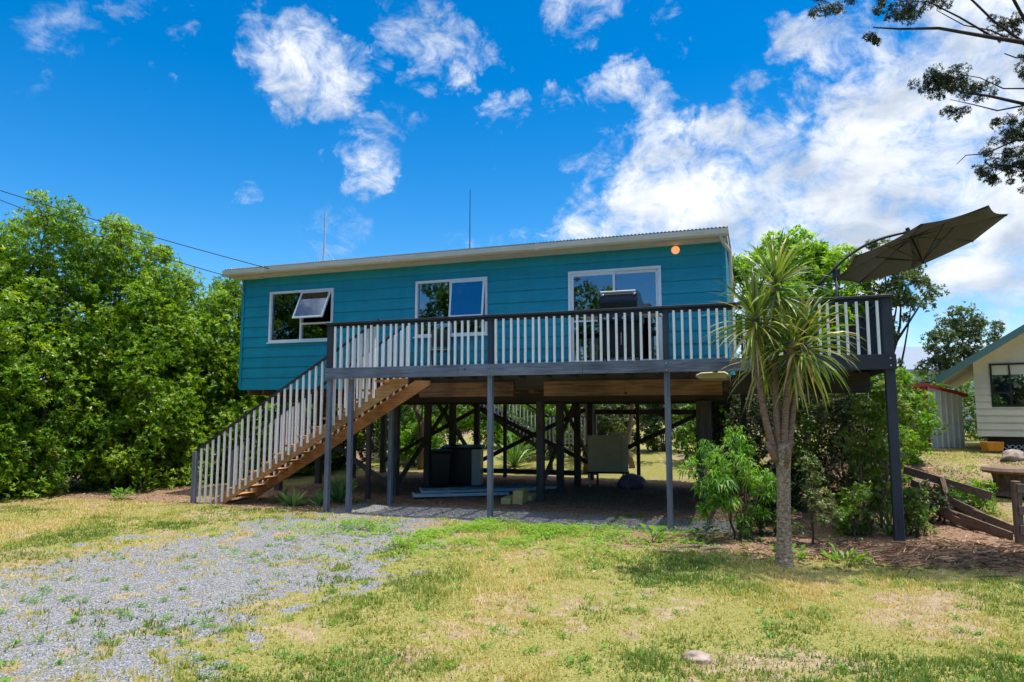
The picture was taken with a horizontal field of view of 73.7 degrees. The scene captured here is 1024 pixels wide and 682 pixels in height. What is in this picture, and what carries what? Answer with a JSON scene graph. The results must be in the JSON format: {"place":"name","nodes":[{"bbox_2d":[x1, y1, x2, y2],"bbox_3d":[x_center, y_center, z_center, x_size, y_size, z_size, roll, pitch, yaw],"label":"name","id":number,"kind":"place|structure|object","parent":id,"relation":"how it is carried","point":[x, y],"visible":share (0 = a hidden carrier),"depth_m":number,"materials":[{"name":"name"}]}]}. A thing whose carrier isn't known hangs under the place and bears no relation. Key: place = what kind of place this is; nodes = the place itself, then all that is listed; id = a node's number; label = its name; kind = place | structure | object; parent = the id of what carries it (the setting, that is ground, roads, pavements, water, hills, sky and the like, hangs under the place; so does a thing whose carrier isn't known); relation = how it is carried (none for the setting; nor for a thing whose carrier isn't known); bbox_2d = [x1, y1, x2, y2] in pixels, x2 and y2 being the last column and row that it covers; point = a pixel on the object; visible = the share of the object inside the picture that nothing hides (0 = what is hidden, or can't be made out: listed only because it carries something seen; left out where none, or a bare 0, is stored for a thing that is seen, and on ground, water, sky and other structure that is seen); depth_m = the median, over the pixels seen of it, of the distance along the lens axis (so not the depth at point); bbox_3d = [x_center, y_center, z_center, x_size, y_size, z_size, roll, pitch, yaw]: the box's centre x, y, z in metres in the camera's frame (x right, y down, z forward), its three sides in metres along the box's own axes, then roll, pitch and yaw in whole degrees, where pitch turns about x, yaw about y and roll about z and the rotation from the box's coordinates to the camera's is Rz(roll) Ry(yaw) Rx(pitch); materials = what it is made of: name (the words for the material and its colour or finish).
{"place":"outdoors","nodes":[
{"label":"outdoors","id":0,"kind":"place"},
{"bbox_2d":[0,423,1023,681],"bbox_3d":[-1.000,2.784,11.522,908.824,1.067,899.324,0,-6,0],"label":"ground","id":1,"kind":"structure","parent":0,"point":[652,469],"depth_m":7.99,"materials":[{"name":"gravel"}]},
{"bbox_2d":[0,261,35,492],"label":"hedge tree","id":2,"kind":"object","parent":1,"relation":"on","point":[2,385],"visible":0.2,"depth_m":16.38,"materials":[{"name":"green plant"}]},
{"bbox_2d":[0,242,69,501],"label":"hedge tree","id":3,"kind":"object","parent":1,"relation":"on","point":[30,367],"visible":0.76,"depth_m":16.57,"materials":[{"name":"green plant"}]},
{"bbox_2d":[0,188,138,495],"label":"hedge tree","id":4,"kind":"object","parent":1,"relation":"on","point":[47,264],"visible":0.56,"depth_m":17.75,"materials":[{"name":"green plant"}]},
{"bbox_2d":[109,486,133,499],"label":"weed","id":5,"kind":"object","parent":1,"relation":"on","point":[117,494],"visible":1,"depth_m":16.30,"materials":[{"name":"green plant"}]},
{"bbox_2d":[28,212,216,486],"bbox_3d":[-11.151,0.466,19.909,4.829,8.060,4.961,0,-6,0],"label":"hedge tree","id":6,"kind":"object","parent":1,"relation":"on","point":[126,276],"visible":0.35,"depth_m":19.07,"materials":[{"name":"green plant"}]},
{"bbox_2d":[61,283,212,489],"bbox_3d":[-10.288,1.318,19.092,3.805,5.692,3.739,0,-6,0],"label":"hedge tree","id":7,"kind":"object","parent":1,"relation":"on","point":[133,388],"visible":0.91,"depth_m":18.31,"materials":[{"name":"green plant"}]},
{"bbox_2d":[128,466,157,492],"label":"seedling","id":8,"kind":"object","parent":1,"relation":"on","point":[142,475],"visible":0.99,"depth_m":17.63,"materials":[{"name":"green plant"}]},
{"bbox_2d":[106,263,255,483],"bbox_3d":[-10.062,1.214,20.876,4.698,6.788,4.565,0,-6,0],"label":"hedge tree","id":9,"kind":"object","parent":1,"relation":"on","point":[210,327],"visible":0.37,"depth_m":20.21,"materials":[{"name":"green plant"}]},
{"bbox_2d":[171,268,323,480],"bbox_3d":[-8.774,1.427,22.209,5.445,7.352,5.048,0,-6,0],"label":"hedge tree","id":10,"kind":"object","parent":1,"relation":"on","point":[232,287],"visible":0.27,"depth_m":21.03,"materials":[{"name":"green plant"}]},
{"bbox_2d":[279,489,311,505],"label":"agave","id":11,"kind":"object","parent":1,"relation":"on","point":[296,500],"visible":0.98,"depth_m":15.02,"materials":[{"name":"green plant"}]},
{"bbox_2d":[243,397,365,475],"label":"hedge tree","id":12,"kind":"object","parent":1,"relation":"on","point":[311,465],"visible":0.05,"depth_m":23.36,"materials":[{"name":"green plant"}]},
{"bbox_2d":[190,318,430,512],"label":"front stairs","id":13,"kind":"structure","parent":1,"relation":"on","point":[374,396],"depth_m":15.32,"materials":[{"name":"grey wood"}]},
{"bbox_2d":[309,490,331,505],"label":"agave","id":14,"kind":"object","parent":1,"relation":"on","point":[319,500],"visible":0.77,"depth_m":15.14,"materials":[{"name":"green plant"}]},
{"bbox_2d":[319,473,358,501],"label":"agave","id":15,"kind":"object","parent":1,"relation":"on","point":[338,490],"visible":0.76,"depth_m":15.76,"materials":[{"name":"green plant"}]},
{"bbox_2d":[323,406,379,468],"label":"back shrub","id":16,"kind":"object","parent":1,"relation":"on","point":[361,449],"visible":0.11,"depth_m":25.11,"materials":[{"name":"green plant"}]},
{"bbox_2d":[340,517,376,531],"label":"weed","id":17,"kind":"object","parent":1,"relation":"on","point":[355,523],"visible":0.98,"depth_m":12.04,"materials":[{"name":"green plant"}]},
{"bbox_2d":[361,405,445,457],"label":"back shrub","id":18,"kind":"object","parent":1,"relation":"on","point":[405,420],"visible":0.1,"depth_m":27.80,"materials":[{"name":"green plant"}]},
{"bbox_2d":[386,408,444,465],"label":"back shrub","id":19,"kind":"object","parent":1,"relation":"on","point":[409,436],"visible":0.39,"depth_m":26.12,"materials":[{"name":"green plant"}]},
{"bbox_2d":[413,405,423,469],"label":"back tree","id":20,"kind":"object","parent":1,"relation":"on","point":[419,417],"depth_m":24.85,"materials":[{"name":"brown plant"}]},
{"bbox_2d":[41,383,836,428],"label":"distant wood","id":21,"kind":"object","parent":1,"relation":"on","point":[481,418],"visible":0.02,"depth_m":67.67,"materials":[{"name":"green plant"}]},
{"bbox_2d":[429,449,451,485],"bbox_3d":[-2.022,3.556,19.145,0.620,1.049,0.717,1,-6,-10],"label":"wheelie bin","id":22,"kind":"object","parent":1,"relation":"on","point":[440,459],"visible":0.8,"depth_m":18.86,"materials":[{"name":"black plastic"}]},
{"bbox_2d":[420,405,486,448],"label":"back shrub","id":23,"kind":"object","parent":1,"relation":"on","point":[460,409],"visible":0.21,"depth_m":29.49,"materials":[{"name":"green plant"}]},
{"bbox_2d":[56,512,862,592],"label":"creeping weeds","id":24,"kind":"object","parent":1,"relation":"on","point":[438,532],"visible":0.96,"depth_m":11.27,"materials":[{"name":"green plant"}]},
{"bbox_2d":[412,491,508,496],"bbox_3d":[-1.267,3.761,16.820,2.345,0.065,0.470,1,-6,-12],"label":"roofing sheet","id":25,"kind":"object","parent":1,"relation":"on","point":[445,494],"visible":1,"depth_m":16.65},
{"bbox_2d":[441,444,484,484],"bbox_3d":[-1.420,3.589,19.840,1.180,1.129,0.713,-1,-6,6],"label":"garden locker","id":26,"kind":"object","parent":1,"relation":"on","point":[466,465],"visible":0.88,"depth_m":19.54,"materials":[{"name":"black plastic"}]},
{"bbox_2d":[419,485,535,492],"bbox_3d":[-0.865,3.777,17.421,2.945,0.065,0.470,2,0,-15],"label":"roofing sheet","id":27,"kind":"object","parent":1,"relation":"on","point":[470,489],"visible":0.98,"depth_m":17.31,"materials":[{"name":"metal"}]},
{"bbox_2d":[222,226,735,509],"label":"raised house","id":28,"kind":"structure","parent":1,"relation":"on","point":[288,311],"depth_m":16.15,"materials":[{"name":"teal paint"}]},
{"bbox_2d":[1,200,221,274],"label":"overhead cable","id":29,"kind":"object","parent":28,"relation":"attached to","point":[122,244],"visible":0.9,"depth_m":17.75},
{"bbox_2d":[0,190,268,268],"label":"overhead cable","id":30,"kind":"object","parent":28,"relation":"attached to","point":[132,230],"visible":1,"depth_m":16.58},
{"bbox_2d":[266,288,333,343],"bbox_3d":[-5.367,-0.637,17.040,1.960,1.330,0.474,-2,-6,19],"label":"window","id":31,"kind":"structure","parent":28,"relation":"in","point":[288,310],"depth_m":17.17,"materials":[{"name":"white metal"}]},
{"bbox_2d":[317,212,333,261],"bbox_3d":[-4.723,-2.614,17.541,0.598,1.454,0.162,1,-6,-12],"label":"antenna mast","id":32,"kind":"object","parent":28,"relation":"on","point":[323,249],"visible":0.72,"depth_m":17.54,"materials":[{"name":"metal"}]},
{"bbox_2d":[413,277,487,337],"bbox_3d":[-1.430,-0.768,15.793,1.880,1.350,0.237,-2,-6,19],"label":"window","id":33,"kind":"structure","parent":28,"relation":"in","point":[476,279],"depth_m":15.76,"materials":[{"name":"white metal"}]},
{"bbox_2d":[568,265,662,361],"bbox_3d":[2.185,-0.516,14.559,2.000,2.070,0.115,-2,-6,19],"label":"sliding door","id":34,"kind":"structure","parent":28,"relation":"in","point":[644,269],"depth_m":14.61,"materials":[{"name":"white metal"}]},
{"bbox_2d":[461,404,533,448],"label":"back shrub","id":35,"kind":"object","parent":1,"relation":"on","point":[498,428],"visible":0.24,"depth_m":29.57,"materials":[{"name":"green plant"}]},
{"bbox_2d":[0,503,1017,681],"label":"gravel chips","id":36,"kind":"object","parent":1,"relation":"on","point":[12,605],"visible":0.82,"depth_m":8.33,"materials":[{"name":"gravel"}]},
{"bbox_2d":[0,449,1022,575],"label":"leaf litter","id":37,"kind":"object","parent":1,"relation":"on","point":[679,502],"visible":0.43,"depth_m":15.48,"materials":[{"name":"plant"}]},
{"bbox_2d":[0,512,1023,681],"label":"rosette weeds","id":38,"kind":"object","parent":1,"relation":"on","point":[101,633],"visible":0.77,"depth_m":7.03,"materials":[{"name":"green plant"}]},
{"bbox_2d":[494,433,535,466],"bbox_3d":[0.135,3.897,25.375,2.257,1.561,2.572,5,-8,-37],"label":"flax","id":39,"kind":"object","parent":1,"relation":"on","point":[513,456],"visible":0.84,"depth_m":25.19,"materials":[{"name":"green plant"}]},
{"bbox_2d":[512,496,527,504],"bbox_3d":[0.206,3.666,15.722,0.230,0.155,0.640,-2,-6,16],"label":"pine block","id":40,"kind":"object","parent":1,"relation":"on","point":[520,501],"visible":0.62,"depth_m":15.43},
{"bbox_2d":[513,488,527,497],"bbox_3d":[0.196,3.514,15.789,0.230,0.155,0.620,-1,-6,12],"label":"pine block","id":41,"kind":"object","parent":40,"relation":"on","point":[520,492],"visible":1,"depth_m":15.51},
{"bbox_2d":[471,404,596,474],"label":"stairs","id":42,"kind":"structure","parent":1,"relation":"on","point":[521,434],"depth_m":23.59,"materials":[{"name":"white paint"}]},
{"bbox_2d":[500,404,571,457],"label":"back shrub","id":43,"kind":"object","parent":1,"relation":"on","point":[513,436],"visible":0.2,"depth_m":26.69,"materials":[{"name":"green plant"}]},
{"bbox_2d":[511,404,583,447],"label":"back shrub","id":44,"kind":"object","parent":1,"relation":"on","point":[551,406],"visible":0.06,"depth_m":29.61,"materials":[{"name":"green plant"}]},
{"bbox_2d":[583,404,587,473],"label":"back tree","id":45,"kind":"object","parent":1,"relation":"on","point":[585,468],"visible":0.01,"depth_m":23.30,"materials":[{"name":"brown plant"}]},
{"bbox_2d":[566,404,635,456],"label":"back shrub","id":46,"kind":"object","parent":1,"relation":"on","point":[604,427],"visible":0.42,"depth_m":25.80,"materials":[{"name":"green plant"}]},
{"bbox_2d":[564,404,642,448],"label":"back shrub","id":47,"kind":"object","parent":1,"relation":"on","point":[620,416],"visible":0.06,"depth_m":28.47,"materials":[{"name":"green plant"}]},
{"bbox_2d":[587,432,628,486],"bbox_3d":[2.720,3.361,19.355,1.160,1.520,0.600,-1,-6,8],"label":"cabinet on legs","id":48,"kind":"object","parent":1,"relation":"on","point":[607,454],"visible":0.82,"depth_m":19.10,"materials":[{"name":"beige paint"}]},
{"bbox_2d":[323,294,905,542],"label":"timber deck","id":49,"kind":"structure","parent":1,"relation":"on","point":[875,320],"depth_m":12.90,"materials":[{"name":"wood"}]},
{"bbox_2d":[431,331,450,365],"bbox_3d":[-1.600,0.212,15.357,0.440,0.918,0.516,1,-6,-6],"label":"folding chair","id":50,"kind":"object","parent":49,"relation":"on","point":[445,339],"visible":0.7,"depth_m":15.56,"materials":[{"name":"black plastic"}]},
{"bbox_2d":[580,290,661,360],"bbox_3d":[2.185,-0.248,13.675,1.580,1.459,0.642,-2,-6,19],"label":"barbecue","id":51,"kind":"object","parent":49,"relation":"on","point":[620,299],"visible":0.48,"depth_m":13.45,"materials":[{"name":"black metal"}]},
{"bbox_2d":[602,327,618,355],"bbox_3d":[1.914,0.007,13.466,0.377,0.570,0.056,-2,-6,19],"label":"cabinet door","id":52,"kind":"structure","parent":51,"relation":"in","point":[604,329],"depth_m":13.48,"materials":[{"name":"metal"}]},
{"bbox_2d":[619,326,638,355],"bbox_3d":[2.287,-0.007,13.335,0.377,0.570,0.056,-2,-6,19],"label":"cabinet door","id":53,"kind":"structure","parent":51,"relation":"in","point":[628,328],"depth_m":13.35,"materials":[{"name":"metal"}]},
{"bbox_2d":[696,371,729,380],"bbox_3d":[3.880,0.678,13.141,0.588,0.120,1.100,-2,-6,19],"label":"cream float","id":54,"kind":"object","parent":49,"relation":"attached to","point":[709,376],"visible":0.97,"depth_m":12.66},
{"bbox_2d":[746,333,837,357],"bbox_3d":[6.506,0.261,15.930,2.080,0.920,0.630,-2,-6,19],"label":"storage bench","id":55,"kind":"object","parent":49,"relation":"on","point":[831,342],"visible":0.12,"depth_m":15.84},
{"bbox_2d":[817,205,1007,354],"bbox_3d":[7.199,-0.891,12.215,2.674,2.433,2.736,5,-8,-39],"label":"cantilever umbrella","id":56,"kind":"object","parent":49,"relation":"on","point":[918,245],"visible":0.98,"depth_m":12.43,"materials":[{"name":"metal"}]},
{"bbox_2d":[627,404,634,467],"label":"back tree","id":57,"kind":"object","parent":1,"relation":"on","point":[630,457],"depth_m":24.50,"materials":[{"name":"green plant"}]},
{"bbox_2d":[617,473,645,488],"bbox_3d":[3.310,3.868,18.916,0.724,0.385,0.609,-3,-7,29],"label":"bag","id":58,"kind":"object","parent":1,"relation":"on","point":[631,481],"visible":0.99,"depth_m":18.73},
{"bbox_2d":[636,523,670,542],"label":"weed","id":59,"kind":"object","parent":1,"relation":"on","point":[655,529],"visible":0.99,"depth_m":10.98,"materials":[{"name":"green plant"}]},
{"bbox_2d":[622,404,695,451],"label":"back shrub","id":60,"kind":"object","parent":1,"relation":"on","point":[653,423],"visible":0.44,"depth_m":27.49,"materials":[{"name":"green plant"}]},
{"bbox_2d":[682,650,711,664],"bbox_3d":[1.563,2.660,5.750,0.251,0.095,0.204,0,-6,0],"label":"rock","id":61,"kind":"object","parent":1,"relation":"on","point":[699,655],"visible":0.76,"depth_m":5.71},
{"bbox_2d":[683,525,719,541],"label":"weed","id":62,"kind":"object","parent":1,"relation":"on","point":[697,530],"visible":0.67,"depth_m":10.94,"materials":[{"name":"green plant"}]},
{"bbox_2d":[671,404,738,461],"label":"back shrub","id":63,"kind":"object","parent":1,"relation":"on","point":[685,431],"visible":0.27,"depth_m":24.40,"materials":[{"name":"green plant"}]},
{"bbox_2d":[686,391,763,495],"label":"dark shrub","id":64,"kind":"object","parent":1,"relation":"on","point":[720,426],"visible":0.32,"depth_m":17.40,"materials":[{"name":"green plant"}]},
{"bbox_2d":[691,348,771,443],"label":"back shrub","id":65,"kind":"object","parent":1,"relation":"on","point":[751,419],"visible":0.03,"depth_m":25.73,"materials":[{"name":"green plant"}]},
{"bbox_2d":[676,424,791,539],"bbox_3d":[3.587,2.353,11.217,1.880,1.959,1.366,0,-6,0],"label":"peach shrub","id":66,"kind":"object","parent":1,"relation":"on","point":[720,473],"visible":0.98,"depth_m":11.00,"materials":[{"name":"green plant"}]},
{"bbox_2d":[735,481,776,534],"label":"leafy shrub","id":67,"kind":"object","parent":1,"relation":"on","point":[772,507],"visible":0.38,"depth_m":11.56,"materials":[{"name":"green plant"}]},
{"bbox_2d":[750,462,810,511],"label":"dark shrub","id":68,"kind":"object","parent":1,"relation":"on","point":[794,482],"visible":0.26,"depth_m":14.16,"materials":[{"name":"green plant"}]},
{"bbox_2d":[700,228,870,567],"bbox_3d":[3.761,0.768,9.548,2.381,4.729,1.704,0,-6,0],"label":"cabbage tree","id":69,"kind":"object","parent":1,"relation":"on","point":[801,329],"visible":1,"depth_m":9.42,"materials":[{"name":"green plant"}]},
{"bbox_2d":[731,394,840,493],"bbox_3d":[6.688,2.502,17.106,2.538,2.894,2.224,0,-6,0],"label":"dark shrub","id":70,"kind":"object","parent":1,"relation":"on","point":[759,439],"visible":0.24,"depth_m":16.95,"materials":[{"name":"green plant"}]},
{"bbox_2d":[768,543,808,558],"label":"weed","id":71,"kind":"object","parent":1,"relation":"on","point":[794,550],"visible":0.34,"depth_m":9.66,"materials":[{"name":"green plant"}]},
{"bbox_2d":[759,402,837,508],"bbox_3d":[6.087,2.501,14.740,1.637,2.402,1.678,-2,-6,19],"label":"dark shrub","id":72,"kind":"object","parent":1,"relation":"on","point":[797,454],"visible":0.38,"depth_m":14.57,"materials":[{"name":"green plant"}]},
{"bbox_2d":[733,224,876,469],"bbox_3d":[8.055,0.303,18.963,4.614,7.304,2.870,0,-6,0],"label":"bright tree","id":73,"kind":"object","parent":1,"relation":"on","point":[827,262],"visible":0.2,"depth_m":18.80,"materials":[{"name":"green plant"}]},
{"bbox_2d":[766,393,847,440],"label":"back shrub","id":74,"kind":"object","parent":1,"relation":"on","point":[820,407],"visible":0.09,"depth_m":23.13,"materials":[{"name":"green plant"}]},
{"bbox_2d":[772,451,844,543],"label":"young tree","id":75,"kind":"object","parent":1,"relation":"on","point":[811,492],"visible":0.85,"depth_m":10.67,"materials":[{"name":"green plant"}]},
{"bbox_2d":[795,393,889,494],"bbox_3d":[7.964,2.374,16.211,2.234,2.836,1.940,0,-6,0],"label":"dark shrub","id":76,"kind":"object","parent":1,"relation":"on","point":[831,420],"visible":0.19,"depth_m":16.23,"materials":[{"name":"green plant"}]},
{"bbox_2d":[820,542,874,564],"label":"weed","id":77,"kind":"object","parent":1,"relation":"on","point":[857,557],"visible":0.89,"depth_m":9.35,"materials":[{"name":"green plant"}]},
{"bbox_2d":[832,480,872,542],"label":"young tree","id":78,"kind":"object","parent":1,"relation":"on","point":[855,498],"visible":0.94,"depth_m":10.68,"materials":[{"name":"green plant"}]},
{"bbox_2d":[829,489,881,536],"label":"leafy shrub","id":79,"kind":"object","parent":1,"relation":"on","point":[865,520],"visible":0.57,"depth_m":11.37,"materials":[{"name":"green plant"}]},
{"bbox_2d":[822,393,902,511],"bbox_3d":[7.289,2.336,14.382,1.713,2.662,1.659,0,-6,0],"label":"dark shrub","id":80,"kind":"object","parent":1,"relation":"on","point":[839,481],"visible":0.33,"depth_m":14.33,"materials":[{"name":"green plant"}]},
{"bbox_2d":[707,533,1023,577],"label":"brush twigs","id":81,"kind":"object","parent":1,"relation":"on","point":[957,555],"visible":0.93,"depth_m":9.67,"materials":[{"name":"wood"}]},
{"bbox_2d":[833,385,911,531],"bbox_3d":[6.361,2.104,12.130,1.167,2.646,1.126,3,-7,-28],"label":"vine shrub","id":82,"kind":"object","parent":1,"relation":"on","point":[878,498],"visible":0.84,"depth_m":12.11,"materials":[{"name":"green plant"}]},
{"bbox_2d":[838,378,932,509],"bbox_3d":[7.992,2.226,14.692,1.656,2.897,1.788,-6,-8,42],"label":"vine shrub","id":83,"kind":"object","parent":1,"relation":"on","point":[905,478],"visible":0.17,"depth_m":14.53,"materials":[{"name":"green plant"}]},
{"bbox_2d":[869,502,912,535],"bbox_3d":[6.322,2.987,11.456,0.943,0.585,1.006,-2,-6,18],"label":"flax","id":84,"kind":"object","parent":1,"relation":"on","point":[887,525],"visible":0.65,"depth_m":11.43,"materials":[{"name":"green plant"}]},
{"bbox_2d":[842,238,950,388],"bbox_3d":[10.483,0.078,18.798,2.824,6.071,1.753,0,-6,0],"label":"airy tree","id":85,"kind":"object","parent":1,"relation":"on","point":[911,276],"visible":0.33,"depth_m":18.62,"materials":[{"name":"green plant"}]},
{"bbox_2d":[856,366,941,464],"bbox_3d":[9.313,1.865,16.768,2.059,2.483,1.979,0,-6,0],"label":"leafy shrub","id":86,"kind":"object","parent":1,"relation":"on","point":[926,424],"visible":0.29,"depth_m":16.50,"materials":[{"name":"green plant"}]},
{"bbox_2d":[882,486,938,537],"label":"leafy shrub","id":87,"kind":"object","parent":1,"relation":"on","point":[919,519],"visible":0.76,"depth_m":11.43,"materials":[{"name":"green plant"}]},
{"bbox_2d":[807,0,1023,193],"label":"overhanging tree","id":88,"kind":"object","parent":1,"relation":"on","point":[948,81],"visible":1,"depth_m":8.94,"materials":[{"name":"green plant"}]},
{"bbox_2d":[899,386,948,451],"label":"leafy shrub","id":89,"kind":"object","parent":1,"relation":"on","point":[934,433],"visible":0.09,"depth_m":17.71,"materials":[{"name":"green plant"}]},
{"bbox_2d":[843,371,1023,440],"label":"clipped hedge","id":90,"kind":"object","parent":1,"relation":"on","point":[968,410],"visible":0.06,"depth_m":26.14,"materials":[{"name":"green plant"}]},
{"bbox_2d":[902,383,967,447],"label":"garden shed","id":91,"kind":"structure","parent":1,"relation":"on","point":[949,402],"depth_m":20.80,"materials":[{"name":"white metal"}]},
{"bbox_2d":[904,479,968,523],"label":"leafy shrub","id":92,"kind":"object","parent":1,"relation":"on","point":[933,498],"visible":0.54,"depth_m":12.74,"materials":[{"name":"green plant"}]},
{"bbox_2d":[911,301,1005,435],"bbox_3d":[19.848,1.238,30.005,4.073,6.168,2.272,0,-6,0],"label":"airy tree","id":93,"kind":"object","parent":1,"relation":"on","point":[976,324],"visible":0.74,"depth_m":29.99,"materials":[{"name":"green plant"}]},
{"bbox_2d":[903,466,1013,539],"bbox_3d":[8.257,2.907,12.301,0.840,1.114,2.496,1,-6,-9],"label":"broken fence","id":94,"kind":"object","parent":1,"relation":"on","point":[988,524],"visible":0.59,"depth_m":12.43,"materials":[{"name":"wood"}]},
{"bbox_2d":[938,475,1001,514],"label":"leafy shrub","id":95,"kind":"object","parent":1,"relation":"on","point":[978,501],"visible":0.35,"depth_m":13.44,"materials":[{"name":"green plant"}]},
{"bbox_2d":[935,325,1023,451],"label":"cream cottage","id":96,"kind":"structure","parent":1,"relation":"on","point":[999,400],"depth_m":18.69,"materials":[{"name":"beige paint"}]},
{"bbox_2d":[989,363,1023,406],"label":"window","id":97,"kind":"structure","parent":96,"relation":"in","point":[990,369],"depth_m":18.54,"materials":[{"name":"black glass"}]},
{"bbox_2d":[980,441,1003,451],"bbox_3d":[13.050,2.865,18.552,0.475,0.260,0.300,0,-6,0],"label":"orange bin","id":98,"kind":"object","parent":1,"relation":"on","point":[993,446],"visible":0.96,"depth_m":18.41,"materials":[{"name":"plastic"}]},
{"bbox_2d":[980,465,1023,497],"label":"table","id":99,"kind":"object","parent":1,"relation":"on","point":[1003,476],"visible":0.89,"depth_m":13.98,"materials":[{"name":"stone"}]},
{"bbox_2d":[1000,449,1023,460],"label":"rock","id":100,"kind":"object","parent":1,"relation":"on","point":[1012,455],"visible":0.98,"depth_m":15.87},
{"bbox_2d":[1010,481,1023,542],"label":"fence post","id":101,"kind":"object","parent":1,"relation":"on","point":[1017,489],"visible":0.85,"depth_m":10.79,"materials":[{"name":"wood"}]},
{"bbox_2d":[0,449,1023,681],"bbox_3d":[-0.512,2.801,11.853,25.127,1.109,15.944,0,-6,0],"label":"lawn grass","id":102,"kind":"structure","parent":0,"point":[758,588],"depth_m":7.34,"materials":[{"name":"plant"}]},
{"bbox_2d":[0,0,1023,406],"label":"sky","id":103,"kind":"structure","parent":0,"point":[228,128],"materials":[{"name":"blue"}]},
{"bbox_2d":[856,347,1023,430],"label":"sky","id":104,"kind":"structure","parent":0,"point":[913,356],"depth_m":41.26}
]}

